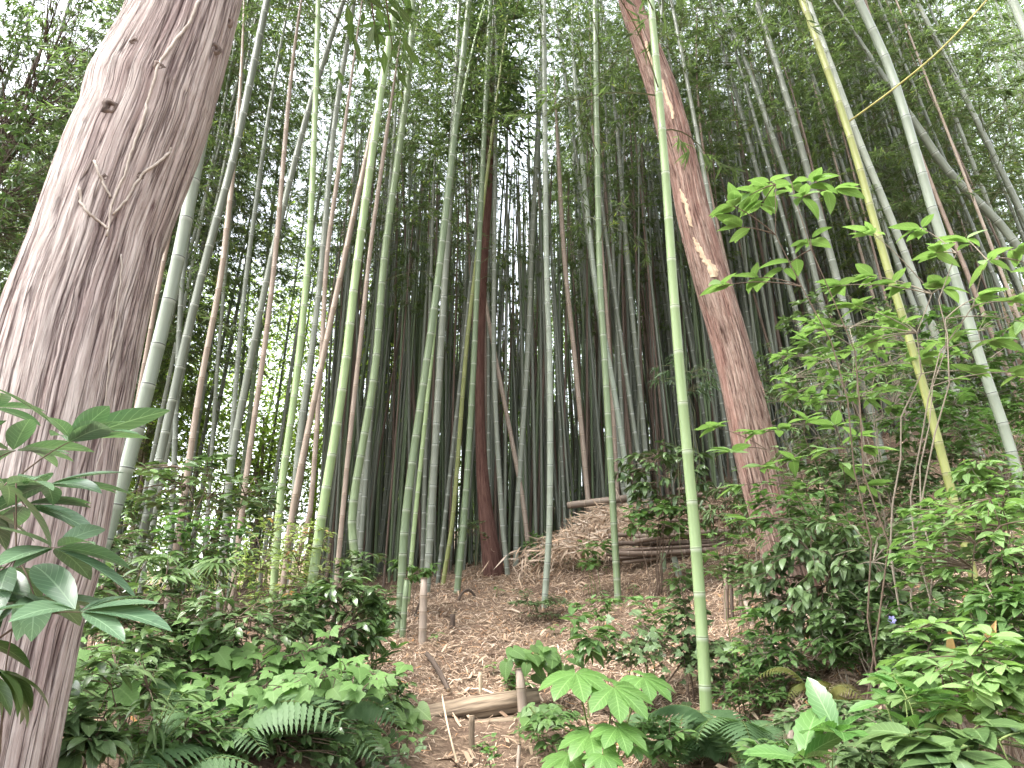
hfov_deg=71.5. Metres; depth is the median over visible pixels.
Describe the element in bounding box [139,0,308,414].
bamboo
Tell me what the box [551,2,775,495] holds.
bamboo
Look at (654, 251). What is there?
bamboo
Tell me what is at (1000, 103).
bamboo
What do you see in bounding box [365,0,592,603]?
bamboo
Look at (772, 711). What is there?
leaf litter
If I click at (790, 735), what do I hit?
stake
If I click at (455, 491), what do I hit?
bamboo
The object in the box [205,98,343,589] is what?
bamboo
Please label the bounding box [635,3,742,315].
bamboo
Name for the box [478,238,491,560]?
bamboo
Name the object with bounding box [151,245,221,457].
bamboo
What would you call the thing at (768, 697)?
leafy shrub
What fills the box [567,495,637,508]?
bamboo pole
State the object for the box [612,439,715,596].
leafy shrub
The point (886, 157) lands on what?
bamboo
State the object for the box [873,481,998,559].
leafy shrub
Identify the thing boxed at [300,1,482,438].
bamboo
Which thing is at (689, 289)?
bamboo
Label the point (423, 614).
cut post
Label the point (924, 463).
leafy shrub
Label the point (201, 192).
bamboo
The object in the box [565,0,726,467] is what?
bamboo
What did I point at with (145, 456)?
bamboo
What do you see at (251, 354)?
bamboo
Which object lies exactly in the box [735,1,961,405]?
bamboo
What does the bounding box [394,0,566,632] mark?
bamboo
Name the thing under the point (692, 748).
fern
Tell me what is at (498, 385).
bamboo
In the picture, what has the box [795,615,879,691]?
leafy shrub
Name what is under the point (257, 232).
bamboo
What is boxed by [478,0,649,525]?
bamboo
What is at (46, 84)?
bamboo
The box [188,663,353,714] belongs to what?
leafy shrub
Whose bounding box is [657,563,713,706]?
leafy shrub
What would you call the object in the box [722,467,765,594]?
leafy shrub
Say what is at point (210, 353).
bamboo
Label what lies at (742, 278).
bamboo
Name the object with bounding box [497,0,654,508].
bamboo
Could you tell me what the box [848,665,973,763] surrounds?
leafy shrub
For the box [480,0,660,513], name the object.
bamboo
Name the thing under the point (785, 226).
bamboo
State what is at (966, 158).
bamboo
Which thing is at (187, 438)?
bamboo
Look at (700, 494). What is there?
bamboo pole
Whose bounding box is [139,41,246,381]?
bamboo
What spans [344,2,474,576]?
bamboo
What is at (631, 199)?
bamboo
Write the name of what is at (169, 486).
broadleaf tree
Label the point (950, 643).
dry sheath
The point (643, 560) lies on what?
bamboo pole
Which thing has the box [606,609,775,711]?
ivy
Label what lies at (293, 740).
leafy shrub
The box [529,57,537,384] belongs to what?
bamboo
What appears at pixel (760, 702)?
seedling
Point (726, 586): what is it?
stake
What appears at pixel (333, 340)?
bamboo
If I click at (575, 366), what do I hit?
bamboo
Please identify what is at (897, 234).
bamboo
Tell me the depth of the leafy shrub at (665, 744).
3.78 m
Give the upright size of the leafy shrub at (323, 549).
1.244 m
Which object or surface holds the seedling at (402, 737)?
on the ground
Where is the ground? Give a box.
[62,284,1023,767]
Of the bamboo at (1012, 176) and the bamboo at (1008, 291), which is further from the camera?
the bamboo at (1012, 176)
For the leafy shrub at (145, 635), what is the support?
on the ground
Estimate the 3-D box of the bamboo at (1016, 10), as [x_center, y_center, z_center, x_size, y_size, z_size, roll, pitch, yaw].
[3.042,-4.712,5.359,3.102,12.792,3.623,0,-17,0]
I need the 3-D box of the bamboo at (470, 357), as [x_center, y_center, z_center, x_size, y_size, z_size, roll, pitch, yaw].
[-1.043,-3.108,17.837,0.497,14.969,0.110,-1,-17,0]
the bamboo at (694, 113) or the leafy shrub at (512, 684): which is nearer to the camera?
the leafy shrub at (512, 684)
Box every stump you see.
[450,613,454,628]
[660,552,666,572]
[672,556,681,576]
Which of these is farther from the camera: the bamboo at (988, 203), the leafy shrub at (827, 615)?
the bamboo at (988, 203)
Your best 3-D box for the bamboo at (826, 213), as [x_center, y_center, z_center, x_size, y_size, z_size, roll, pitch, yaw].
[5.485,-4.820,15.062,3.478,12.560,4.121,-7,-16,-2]
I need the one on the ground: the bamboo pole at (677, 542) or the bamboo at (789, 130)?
the bamboo at (789, 130)
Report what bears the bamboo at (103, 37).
on the ground
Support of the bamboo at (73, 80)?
on the ground
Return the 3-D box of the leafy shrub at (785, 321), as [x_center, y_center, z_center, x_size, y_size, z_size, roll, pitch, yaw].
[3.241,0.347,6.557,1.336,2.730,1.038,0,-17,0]
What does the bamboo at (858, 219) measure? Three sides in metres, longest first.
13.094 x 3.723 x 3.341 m
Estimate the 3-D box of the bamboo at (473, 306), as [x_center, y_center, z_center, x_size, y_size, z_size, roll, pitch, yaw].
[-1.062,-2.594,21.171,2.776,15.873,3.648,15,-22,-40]
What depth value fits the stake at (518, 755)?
4.50 m
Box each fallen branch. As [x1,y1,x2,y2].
[425,651,450,691]
[457,588,475,600]
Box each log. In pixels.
[414,687,540,718]
[475,715,518,722]
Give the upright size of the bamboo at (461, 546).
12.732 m
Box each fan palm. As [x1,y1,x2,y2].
[113,554,250,637]
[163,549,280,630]
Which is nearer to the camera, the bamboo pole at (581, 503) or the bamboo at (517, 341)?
the bamboo pole at (581, 503)
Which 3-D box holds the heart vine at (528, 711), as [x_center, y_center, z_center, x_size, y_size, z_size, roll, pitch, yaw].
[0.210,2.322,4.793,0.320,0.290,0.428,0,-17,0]
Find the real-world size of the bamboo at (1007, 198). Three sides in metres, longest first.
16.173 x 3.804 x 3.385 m
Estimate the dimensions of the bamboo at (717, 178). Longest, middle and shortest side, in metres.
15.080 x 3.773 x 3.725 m
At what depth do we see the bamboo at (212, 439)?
9.94 m
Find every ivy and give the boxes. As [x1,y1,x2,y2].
[243,725,437,767]
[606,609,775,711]
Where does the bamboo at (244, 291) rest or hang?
on the ground
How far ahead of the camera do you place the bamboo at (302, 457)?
6.73 m
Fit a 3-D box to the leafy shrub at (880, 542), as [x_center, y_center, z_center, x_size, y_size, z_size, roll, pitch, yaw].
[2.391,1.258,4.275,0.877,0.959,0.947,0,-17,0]
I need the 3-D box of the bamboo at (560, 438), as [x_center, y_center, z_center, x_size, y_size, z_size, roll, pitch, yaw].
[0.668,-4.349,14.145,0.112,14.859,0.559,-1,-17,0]
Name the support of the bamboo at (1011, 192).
on the ground
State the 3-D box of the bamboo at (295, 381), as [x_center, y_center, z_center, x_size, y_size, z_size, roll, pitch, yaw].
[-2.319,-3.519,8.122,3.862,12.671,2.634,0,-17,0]
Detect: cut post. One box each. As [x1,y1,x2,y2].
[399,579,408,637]
[418,578,427,644]
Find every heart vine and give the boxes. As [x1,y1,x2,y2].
[340,716,391,760]
[382,698,431,733]
[499,640,583,683]
[519,702,565,742]
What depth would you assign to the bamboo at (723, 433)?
14.78 m
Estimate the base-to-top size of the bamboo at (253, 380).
13.918 m
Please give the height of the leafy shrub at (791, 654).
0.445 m
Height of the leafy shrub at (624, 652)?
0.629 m
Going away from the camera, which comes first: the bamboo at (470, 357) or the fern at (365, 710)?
the fern at (365, 710)
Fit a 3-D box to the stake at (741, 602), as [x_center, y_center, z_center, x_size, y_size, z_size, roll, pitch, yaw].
[2.062,1.933,6.415,0.064,0.773,0.041,0,-17,0]
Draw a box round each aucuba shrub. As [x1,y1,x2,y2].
[268,571,387,670]
[346,615,408,701]
[742,677,874,767]
[853,717,1023,767]
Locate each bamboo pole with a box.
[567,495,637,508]
[606,546,723,556]
[608,530,688,537]
[610,556,656,561]
[618,538,723,545]
[621,542,744,550]
[622,555,690,564]
[634,529,729,543]
[635,529,753,537]
[644,539,735,545]
[663,505,741,512]
[668,516,747,521]
[669,487,741,500]
[674,536,732,538]
[677,487,726,489]
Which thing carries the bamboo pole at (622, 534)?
on the straw heap
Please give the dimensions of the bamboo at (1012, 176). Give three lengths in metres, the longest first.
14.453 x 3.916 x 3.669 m
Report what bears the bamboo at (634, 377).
on the ground
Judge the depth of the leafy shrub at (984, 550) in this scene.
3.47 m
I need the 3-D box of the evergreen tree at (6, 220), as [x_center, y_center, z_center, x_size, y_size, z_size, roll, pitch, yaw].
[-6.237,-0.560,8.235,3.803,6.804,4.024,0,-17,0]
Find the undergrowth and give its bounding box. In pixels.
[931,380,1023,464]
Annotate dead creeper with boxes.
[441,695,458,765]
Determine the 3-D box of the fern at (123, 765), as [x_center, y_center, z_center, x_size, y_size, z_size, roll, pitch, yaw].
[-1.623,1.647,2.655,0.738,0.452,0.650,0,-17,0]
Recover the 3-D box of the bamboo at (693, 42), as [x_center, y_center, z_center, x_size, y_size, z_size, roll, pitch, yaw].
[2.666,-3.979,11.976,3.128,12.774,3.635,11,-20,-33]
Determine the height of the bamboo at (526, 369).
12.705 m
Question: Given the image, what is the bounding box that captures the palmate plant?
[538,668,675,767]
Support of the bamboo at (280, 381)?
on the ground
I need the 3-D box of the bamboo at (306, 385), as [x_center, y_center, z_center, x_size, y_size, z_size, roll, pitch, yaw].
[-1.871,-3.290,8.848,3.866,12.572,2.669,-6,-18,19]
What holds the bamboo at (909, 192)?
on the ground
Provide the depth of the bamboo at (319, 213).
19.36 m
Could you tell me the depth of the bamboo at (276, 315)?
17.95 m
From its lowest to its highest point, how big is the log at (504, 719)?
0.197 m
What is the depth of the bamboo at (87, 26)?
13.20 m
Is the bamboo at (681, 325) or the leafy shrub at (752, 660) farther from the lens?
the bamboo at (681, 325)
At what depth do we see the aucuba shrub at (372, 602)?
4.93 m
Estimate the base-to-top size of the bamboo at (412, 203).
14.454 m
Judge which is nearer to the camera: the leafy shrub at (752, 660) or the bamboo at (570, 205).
the leafy shrub at (752, 660)
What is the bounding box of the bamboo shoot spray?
[647,354,721,609]
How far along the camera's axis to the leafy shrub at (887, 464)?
5.82 m
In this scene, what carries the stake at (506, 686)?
on the ground
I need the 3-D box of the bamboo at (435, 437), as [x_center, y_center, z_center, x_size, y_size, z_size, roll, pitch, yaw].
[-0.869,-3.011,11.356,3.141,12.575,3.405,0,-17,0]
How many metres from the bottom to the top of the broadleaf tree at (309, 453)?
6.865 m
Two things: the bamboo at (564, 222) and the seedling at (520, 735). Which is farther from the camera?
the bamboo at (564, 222)
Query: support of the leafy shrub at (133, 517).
on the ground
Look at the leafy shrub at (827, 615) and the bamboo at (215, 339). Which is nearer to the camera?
the leafy shrub at (827, 615)
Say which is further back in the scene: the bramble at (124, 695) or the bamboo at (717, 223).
the bamboo at (717, 223)
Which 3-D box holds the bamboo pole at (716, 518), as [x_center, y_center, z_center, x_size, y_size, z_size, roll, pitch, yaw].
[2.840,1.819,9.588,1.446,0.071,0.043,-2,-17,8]
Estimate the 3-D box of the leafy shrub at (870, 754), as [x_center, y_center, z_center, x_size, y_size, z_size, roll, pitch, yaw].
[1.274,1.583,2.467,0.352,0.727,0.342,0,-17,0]
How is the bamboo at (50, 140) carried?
on the ground
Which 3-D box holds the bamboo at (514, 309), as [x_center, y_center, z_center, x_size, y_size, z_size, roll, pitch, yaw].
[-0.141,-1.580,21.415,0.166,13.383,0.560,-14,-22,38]
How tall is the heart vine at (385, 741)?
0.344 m
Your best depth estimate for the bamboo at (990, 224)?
12.11 m
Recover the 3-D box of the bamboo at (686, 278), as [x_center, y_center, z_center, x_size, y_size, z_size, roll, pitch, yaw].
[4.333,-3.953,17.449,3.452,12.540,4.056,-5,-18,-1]
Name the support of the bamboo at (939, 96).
on the ground
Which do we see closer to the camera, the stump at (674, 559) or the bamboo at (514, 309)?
the stump at (674, 559)
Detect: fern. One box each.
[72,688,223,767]
[116,676,351,767]
[136,747,257,767]
[233,685,399,762]
[603,710,733,767]
[634,704,839,767]
[732,751,775,767]
[753,667,870,707]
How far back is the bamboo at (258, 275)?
15.97 m
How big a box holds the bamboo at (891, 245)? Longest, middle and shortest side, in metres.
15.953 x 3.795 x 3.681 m
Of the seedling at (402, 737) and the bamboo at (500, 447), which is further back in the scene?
the bamboo at (500, 447)
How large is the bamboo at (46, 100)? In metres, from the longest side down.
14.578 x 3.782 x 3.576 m
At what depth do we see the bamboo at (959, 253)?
9.47 m
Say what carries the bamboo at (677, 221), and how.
on the ground
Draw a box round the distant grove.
[1,0,1023,587]
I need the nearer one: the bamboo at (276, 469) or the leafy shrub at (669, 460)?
the leafy shrub at (669, 460)
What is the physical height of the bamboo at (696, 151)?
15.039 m
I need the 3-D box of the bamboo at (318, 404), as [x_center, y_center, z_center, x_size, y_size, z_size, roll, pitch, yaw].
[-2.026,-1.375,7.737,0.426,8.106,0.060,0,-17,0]
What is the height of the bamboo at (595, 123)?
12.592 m
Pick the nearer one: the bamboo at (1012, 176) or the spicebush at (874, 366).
the spicebush at (874, 366)
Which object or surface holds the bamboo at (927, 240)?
on the ground
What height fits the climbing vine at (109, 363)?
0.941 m
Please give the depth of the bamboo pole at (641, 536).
9.02 m
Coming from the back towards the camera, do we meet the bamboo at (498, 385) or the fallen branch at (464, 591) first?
the bamboo at (498, 385)
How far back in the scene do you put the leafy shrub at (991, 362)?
7.41 m
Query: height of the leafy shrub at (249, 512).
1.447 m
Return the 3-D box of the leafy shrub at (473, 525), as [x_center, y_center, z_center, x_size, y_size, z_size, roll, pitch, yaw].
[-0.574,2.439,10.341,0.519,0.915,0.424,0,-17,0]
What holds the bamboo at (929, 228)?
on the ground
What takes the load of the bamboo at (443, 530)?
on the ground
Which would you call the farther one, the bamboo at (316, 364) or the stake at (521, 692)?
the bamboo at (316, 364)
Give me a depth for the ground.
7.02 m
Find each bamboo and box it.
[0,0,93,268]
[0,0,118,291]
[0,0,123,279]
[0,0,123,295]
[0,0,145,342]
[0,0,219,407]
[0,0,261,387]
[0,1,120,278]
[1,5,242,250]
[1,11,115,262]
[1,14,85,284]
[2,19,279,409]
[8,13,221,252]
[10,0,190,257]
[10,16,269,356]
[16,11,240,363]
[18,0,304,336]
[32,144,204,401]
[66,0,301,407]
[75,134,208,668]
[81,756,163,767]
[90,233,171,639]
[99,0,340,588]
[104,87,269,597]
[111,90,250,595]
[120,146,246,553]
[121,0,390,621]
[121,143,274,566]
[122,0,305,453]
[123,0,335,592]
[132,188,239,481]
[134,1,319,403]
[136,108,247,467]
[137,0,337,595]
[138,12,284,456]
[138,97,228,459]
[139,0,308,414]
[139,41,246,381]
[140,64,260,465]
[141,52,260,439]
[144,150,256,482]
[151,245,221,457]
[162,0,244,622]
[166,0,389,586]
[171,3,328,383]
[173,0,341,589]
[173,15,346,592]
[174,46,320,586]
[191,3,365,597]
[200,0,322,600]
[205,38,327,317]
[205,51,350,582]
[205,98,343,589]
[216,0,482,624]
[225,88,351,585]
[226,0,421,471]
[227,0,301,626]
[229,0,407,592]
[236,0,438,640]
[247,4,412,441]
[254,62,367,585]
[255,112,377,375]
[258,103,352,563]
[271,3,429,422]
[273,113,373,642]
[277,0,510,593]
[279,0,483,625]
[279,102,416,403]
[283,2,498,597]
[285,53,424,409]
[286,0,362,592]
[291,114,423,381]
[293,3,476,517]
[295,101,369,526]
[298,0,488,642]
[299,193,392,407]
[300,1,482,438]
[300,58,419,368]
[301,0,464,410]
[302,1,455,319]
[311,1,460,579]
[317,169,418,438]
[325,84,359,581]
[326,112,460,568]
[329,31,401,629]
[331,96,457,367]
[341,0,513,618]
[341,0,529,585]
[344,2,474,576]
[357,0,541,546]
[361,73,472,569]
[362,86,472,541]
[363,101,474,565]
[364,0,541,592]
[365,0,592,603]
[370,57,528,553]
[376,41,499,323]
[385,0,558,569]
[385,0,591,583]
[388,102,512,424]
[389,137,498,502]
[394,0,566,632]
[400,61,531,540]
[416,138,438,568]
[441,0,510,584]
[454,0,491,593]
[454,108,526,540]
[465,73,476,481]
[472,124,486,566]
[473,222,531,559]
[475,0,693,604]
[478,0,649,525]
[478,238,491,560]
[479,0,605,608]
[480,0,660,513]
[480,149,507,541]
[481,0,664,510]
[487,236,490,491]
[491,1,509,575]
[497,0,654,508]
[497,304,499,423]
[501,0,648,497]
[503,0,824,715]
[504,141,514,500]
[508,15,661,506]
[508,289,517,515]
[509,1,636,508]
[513,9,541,566]
[515,0,702,438]
[516,2,671,507]
[524,72,612,405]
[526,0,697,513]
[528,52,634,291]
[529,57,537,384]
[533,131,535,418]
[534,122,622,517]
[535,11,545,446]
[537,17,636,438]
[538,2,566,534]
[540,1,688,504]
[541,7,686,467]
[547,0,678,422]
[550,90,617,322]
[550,119,644,391]
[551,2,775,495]
[552,86,652,321]
[553,63,591,520]
[555,1,733,493]
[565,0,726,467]
[568,14,661,350]
[569,0,804,490]
[583,0,774,177]
[589,0,780,477]
[589,28,636,503]
[590,0,761,497]
[590,48,619,504]
[591,55,698,352]
[600,0,782,248]
[603,7,680,481]
[606,1,767,471]
[608,0,794,231]
[609,53,736,468]
[610,0,769,396]
[612,55,735,451]
[613,15,759,469]
[618,53,713,473]
[618,122,654,437]
[622,0,860,482]
[625,0,840,463]
[625,26,668,497]
[627,0,761,199]
[628,0,889,473]
[628,1,807,358]
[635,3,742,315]
[643,0,864,474]
[655,2,754,239]
[674,0,777,317]
[675,0,987,581]
[680,36,797,448]
[682,0,844,363]
[683,0,814,393]
[690,0,888,430]
[691,2,792,182]
[696,7,734,291]
[697,3,825,433]
[698,301,718,473]
[700,0,925,402]
[700,0,984,438]
[710,2,820,258]
[712,0,839,403]
[724,0,960,432]
[727,4,955,370]
[730,15,851,367]
[733,0,834,409]
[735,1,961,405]
[751,0,996,347]
[757,0,984,457]
[761,0,1021,399]
[761,0,1023,266]
[772,39,826,225]
[778,1,976,308]
[781,0,1023,225]
[782,0,1023,348]
[784,3,998,296]
[788,0,998,320]
[789,0,1023,405]
[797,0,1008,284]
[798,10,913,441]
[800,0,1013,287]
[800,7,983,269]
[810,0,1023,304]
[811,0,925,451]
[812,0,1001,297]
[819,0,1023,242]
[821,0,1023,293]
[836,3,1010,352]
[838,2,1022,310]
[853,0,1023,316]
[853,0,1023,392]
[854,0,1023,487]
[861,0,1023,261]
[864,0,1023,417]
[870,2,1015,243]
[876,4,1014,236]
[883,1,1023,355]
[885,0,1008,266]
[890,34,1023,393]
[895,0,1023,336]
[895,1,1023,313]
[896,3,1005,327]
[906,0,1023,199]
[906,0,1023,273]
[1007,0,1023,39]
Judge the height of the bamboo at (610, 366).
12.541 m
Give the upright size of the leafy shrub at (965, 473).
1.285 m
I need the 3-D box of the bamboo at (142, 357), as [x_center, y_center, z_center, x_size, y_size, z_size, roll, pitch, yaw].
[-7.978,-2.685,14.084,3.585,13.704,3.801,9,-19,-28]
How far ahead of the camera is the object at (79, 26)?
10.20 m
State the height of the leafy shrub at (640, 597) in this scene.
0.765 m
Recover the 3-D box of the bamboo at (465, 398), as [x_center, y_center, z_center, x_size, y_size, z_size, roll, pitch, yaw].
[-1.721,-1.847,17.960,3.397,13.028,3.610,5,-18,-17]
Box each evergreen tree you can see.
[0,0,121,214]
[0,89,162,296]
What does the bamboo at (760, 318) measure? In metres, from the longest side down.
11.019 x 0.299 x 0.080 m
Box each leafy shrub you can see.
[57,687,134,767]
[64,645,181,767]
[82,551,209,655]
[82,579,151,668]
[83,626,191,750]
[87,529,155,648]
[116,705,258,767]
[117,493,171,624]
[121,609,248,721]
[126,453,292,643]
[144,582,324,710]
[150,510,272,645]
[187,705,386,767]
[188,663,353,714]
[225,487,303,631]
[246,582,327,645]
[284,518,344,656]
[307,660,398,722]
[333,550,388,645]
[347,583,401,666]
[383,671,417,735]
[387,559,440,616]
[456,519,488,578]
[471,733,502,767]
[500,675,538,690]
[508,588,572,622]
[518,703,595,761]
[519,530,552,572]
[557,606,621,722]
[567,590,623,643]
[575,539,611,601]
[599,632,667,713]
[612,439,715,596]
[617,595,680,674]
[619,498,710,605]
[634,715,705,767]
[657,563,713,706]
[681,637,746,704]
[689,532,749,641]
[698,480,754,587]
[704,550,761,644]
[711,669,789,721]
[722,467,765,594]
[724,631,797,695]
[727,606,801,706]
[730,479,835,652]
[730,566,793,677]
[732,738,829,767]
[736,639,827,702]
[744,515,889,667]
[753,341,837,509]
[759,696,889,767]
[763,358,956,526]
[764,433,864,592]
[774,281,918,553]
[774,485,890,587]
[780,455,930,575]
[795,450,943,549]
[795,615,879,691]
[805,588,919,695]
[815,303,1021,468]
[815,527,910,622]
[818,515,984,647]
[824,726,906,767]
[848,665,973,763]
[850,694,956,760]
[853,379,998,543]
[856,660,971,731]
[867,616,1023,758]
[869,590,976,647]
[872,603,978,728]
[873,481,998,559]
[880,441,1008,501]
[883,485,1023,767]
[897,301,1023,487]
[911,338,1023,481]
[914,406,1023,498]
[940,454,1023,542]
[942,376,1023,486]
[947,582,1023,759]
[959,643,1023,767]
[960,529,1023,607]
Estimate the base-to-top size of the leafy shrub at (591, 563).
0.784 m
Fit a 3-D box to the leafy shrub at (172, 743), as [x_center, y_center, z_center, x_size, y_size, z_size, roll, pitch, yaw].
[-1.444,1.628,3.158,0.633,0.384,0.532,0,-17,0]
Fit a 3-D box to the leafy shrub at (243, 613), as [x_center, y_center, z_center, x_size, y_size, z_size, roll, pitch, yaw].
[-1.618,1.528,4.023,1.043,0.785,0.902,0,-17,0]
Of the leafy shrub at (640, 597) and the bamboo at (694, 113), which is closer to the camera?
the leafy shrub at (640, 597)
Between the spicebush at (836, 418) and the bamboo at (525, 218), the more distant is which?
the bamboo at (525, 218)
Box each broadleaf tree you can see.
[118,333,264,595]
[125,410,200,536]
[145,300,291,591]
[150,367,353,588]
[227,362,331,581]
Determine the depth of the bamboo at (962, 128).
21.50 m
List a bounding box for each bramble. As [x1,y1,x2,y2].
[69,637,154,717]
[131,654,412,750]
[172,611,243,713]
[186,625,341,685]
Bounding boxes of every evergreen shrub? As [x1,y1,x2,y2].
[0,390,172,754]
[0,640,48,725]
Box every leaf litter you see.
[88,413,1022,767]
[406,500,1008,761]
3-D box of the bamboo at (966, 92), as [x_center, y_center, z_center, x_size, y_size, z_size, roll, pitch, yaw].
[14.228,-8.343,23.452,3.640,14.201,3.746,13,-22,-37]
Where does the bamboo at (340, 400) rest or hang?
on the ground
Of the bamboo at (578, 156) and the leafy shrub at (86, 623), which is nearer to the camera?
the leafy shrub at (86, 623)
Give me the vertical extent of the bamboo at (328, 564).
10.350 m
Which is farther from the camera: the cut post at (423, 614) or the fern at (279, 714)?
the cut post at (423, 614)
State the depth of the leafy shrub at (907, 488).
6.60 m
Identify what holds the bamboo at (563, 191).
on the ground
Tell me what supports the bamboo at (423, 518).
on the ground
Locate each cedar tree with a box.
[0,0,455,767]
[424,0,541,577]
[487,0,820,609]
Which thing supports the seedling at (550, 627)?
on the ground
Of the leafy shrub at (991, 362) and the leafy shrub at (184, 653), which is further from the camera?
the leafy shrub at (991, 362)
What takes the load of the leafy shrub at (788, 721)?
on the ground
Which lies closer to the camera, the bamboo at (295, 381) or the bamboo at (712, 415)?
the bamboo at (295, 381)
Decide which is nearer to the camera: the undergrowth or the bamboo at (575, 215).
the undergrowth
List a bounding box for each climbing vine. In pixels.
[78,0,199,235]
[88,254,122,507]
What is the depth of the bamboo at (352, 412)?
8.48 m
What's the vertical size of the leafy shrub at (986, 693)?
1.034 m
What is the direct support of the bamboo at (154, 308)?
on the ground
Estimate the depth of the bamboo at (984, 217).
14.80 m
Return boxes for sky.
[0,0,1023,570]
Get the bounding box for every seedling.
[381,715,407,728]
[389,729,416,746]
[428,632,445,644]
[483,662,498,672]
[510,723,524,738]
[531,732,546,751]
[543,624,558,635]
[750,699,769,719]
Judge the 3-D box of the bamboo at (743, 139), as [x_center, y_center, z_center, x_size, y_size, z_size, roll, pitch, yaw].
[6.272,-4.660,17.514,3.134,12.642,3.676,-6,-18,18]
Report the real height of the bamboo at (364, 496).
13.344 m
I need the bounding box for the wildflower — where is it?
[888,616,898,659]
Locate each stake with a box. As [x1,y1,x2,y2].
[469,715,474,750]
[478,671,481,693]
[501,668,515,691]
[515,667,526,723]
[516,743,521,767]
[723,563,728,621]
[728,561,733,620]
[733,554,745,625]
[742,597,754,624]
[787,716,793,741]
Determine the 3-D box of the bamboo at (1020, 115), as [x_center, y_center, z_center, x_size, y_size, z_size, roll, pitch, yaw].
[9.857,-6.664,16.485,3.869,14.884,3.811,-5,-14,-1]
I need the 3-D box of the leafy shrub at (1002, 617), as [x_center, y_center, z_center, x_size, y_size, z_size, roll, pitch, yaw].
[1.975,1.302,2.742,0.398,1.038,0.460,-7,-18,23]
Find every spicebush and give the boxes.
[692,409,898,615]
[700,167,889,751]
[768,309,971,575]
[794,214,1023,711]
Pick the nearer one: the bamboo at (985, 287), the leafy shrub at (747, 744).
the leafy shrub at (747, 744)
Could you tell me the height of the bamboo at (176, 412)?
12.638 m
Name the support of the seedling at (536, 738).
on the ground
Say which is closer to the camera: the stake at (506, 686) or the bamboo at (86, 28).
the stake at (506, 686)
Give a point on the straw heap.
(597, 527)
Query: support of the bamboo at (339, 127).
on the ground
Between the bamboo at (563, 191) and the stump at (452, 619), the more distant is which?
the bamboo at (563, 191)
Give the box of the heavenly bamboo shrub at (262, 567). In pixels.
[226,513,321,687]
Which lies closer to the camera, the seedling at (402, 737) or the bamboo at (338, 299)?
the seedling at (402, 737)
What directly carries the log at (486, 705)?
on the ground
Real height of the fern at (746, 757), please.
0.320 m
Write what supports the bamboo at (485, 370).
on the ground
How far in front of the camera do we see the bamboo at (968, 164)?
20.46 m
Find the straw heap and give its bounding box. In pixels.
[479,488,747,586]
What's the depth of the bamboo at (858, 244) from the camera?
11.91 m
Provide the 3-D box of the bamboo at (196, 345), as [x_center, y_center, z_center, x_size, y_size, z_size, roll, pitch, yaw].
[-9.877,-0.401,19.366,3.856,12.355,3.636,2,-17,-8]
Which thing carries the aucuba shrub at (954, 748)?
on the ground
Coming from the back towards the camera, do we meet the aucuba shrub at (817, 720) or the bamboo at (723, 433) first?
the bamboo at (723, 433)
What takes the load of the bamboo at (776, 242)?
on the ground
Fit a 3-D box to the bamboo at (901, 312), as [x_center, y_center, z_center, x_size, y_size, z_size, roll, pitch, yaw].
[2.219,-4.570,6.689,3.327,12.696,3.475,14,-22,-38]
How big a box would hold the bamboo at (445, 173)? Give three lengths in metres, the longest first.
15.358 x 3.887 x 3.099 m
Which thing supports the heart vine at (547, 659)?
on the ground
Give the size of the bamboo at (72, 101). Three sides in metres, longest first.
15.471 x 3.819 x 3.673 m
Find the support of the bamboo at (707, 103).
on the ground
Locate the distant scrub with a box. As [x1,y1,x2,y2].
[116,173,469,593]
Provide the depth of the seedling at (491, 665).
6.48 m
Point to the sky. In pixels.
(361, 67)
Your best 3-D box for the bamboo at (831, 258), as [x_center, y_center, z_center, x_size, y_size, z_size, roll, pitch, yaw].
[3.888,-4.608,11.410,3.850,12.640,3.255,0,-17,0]
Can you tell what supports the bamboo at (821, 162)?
on the ground
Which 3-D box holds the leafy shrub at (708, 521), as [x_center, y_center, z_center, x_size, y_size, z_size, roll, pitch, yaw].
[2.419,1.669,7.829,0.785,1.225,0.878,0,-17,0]
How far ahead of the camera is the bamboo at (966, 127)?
16.60 m
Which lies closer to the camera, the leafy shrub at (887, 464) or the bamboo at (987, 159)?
the leafy shrub at (887, 464)
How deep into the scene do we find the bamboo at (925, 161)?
17.52 m
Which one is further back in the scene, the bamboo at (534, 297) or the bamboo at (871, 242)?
the bamboo at (534, 297)
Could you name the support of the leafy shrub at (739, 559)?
on the ground
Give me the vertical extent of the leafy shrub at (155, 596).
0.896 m
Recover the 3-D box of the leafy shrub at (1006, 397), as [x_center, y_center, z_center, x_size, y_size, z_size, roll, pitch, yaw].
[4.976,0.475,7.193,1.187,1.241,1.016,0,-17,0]
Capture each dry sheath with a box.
[946,631,961,729]
[983,621,1004,750]
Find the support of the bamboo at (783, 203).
on the ground
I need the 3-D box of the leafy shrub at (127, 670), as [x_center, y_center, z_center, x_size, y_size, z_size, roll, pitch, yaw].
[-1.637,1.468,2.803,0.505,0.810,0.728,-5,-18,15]
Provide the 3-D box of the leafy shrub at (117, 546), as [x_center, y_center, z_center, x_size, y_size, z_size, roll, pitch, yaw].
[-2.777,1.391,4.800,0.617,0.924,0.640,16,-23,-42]
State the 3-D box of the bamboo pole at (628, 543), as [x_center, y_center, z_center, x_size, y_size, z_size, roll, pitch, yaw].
[2.042,2.059,9.242,1.403,0.096,0.062,-2,-17,8]
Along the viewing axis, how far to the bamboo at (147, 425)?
14.76 m

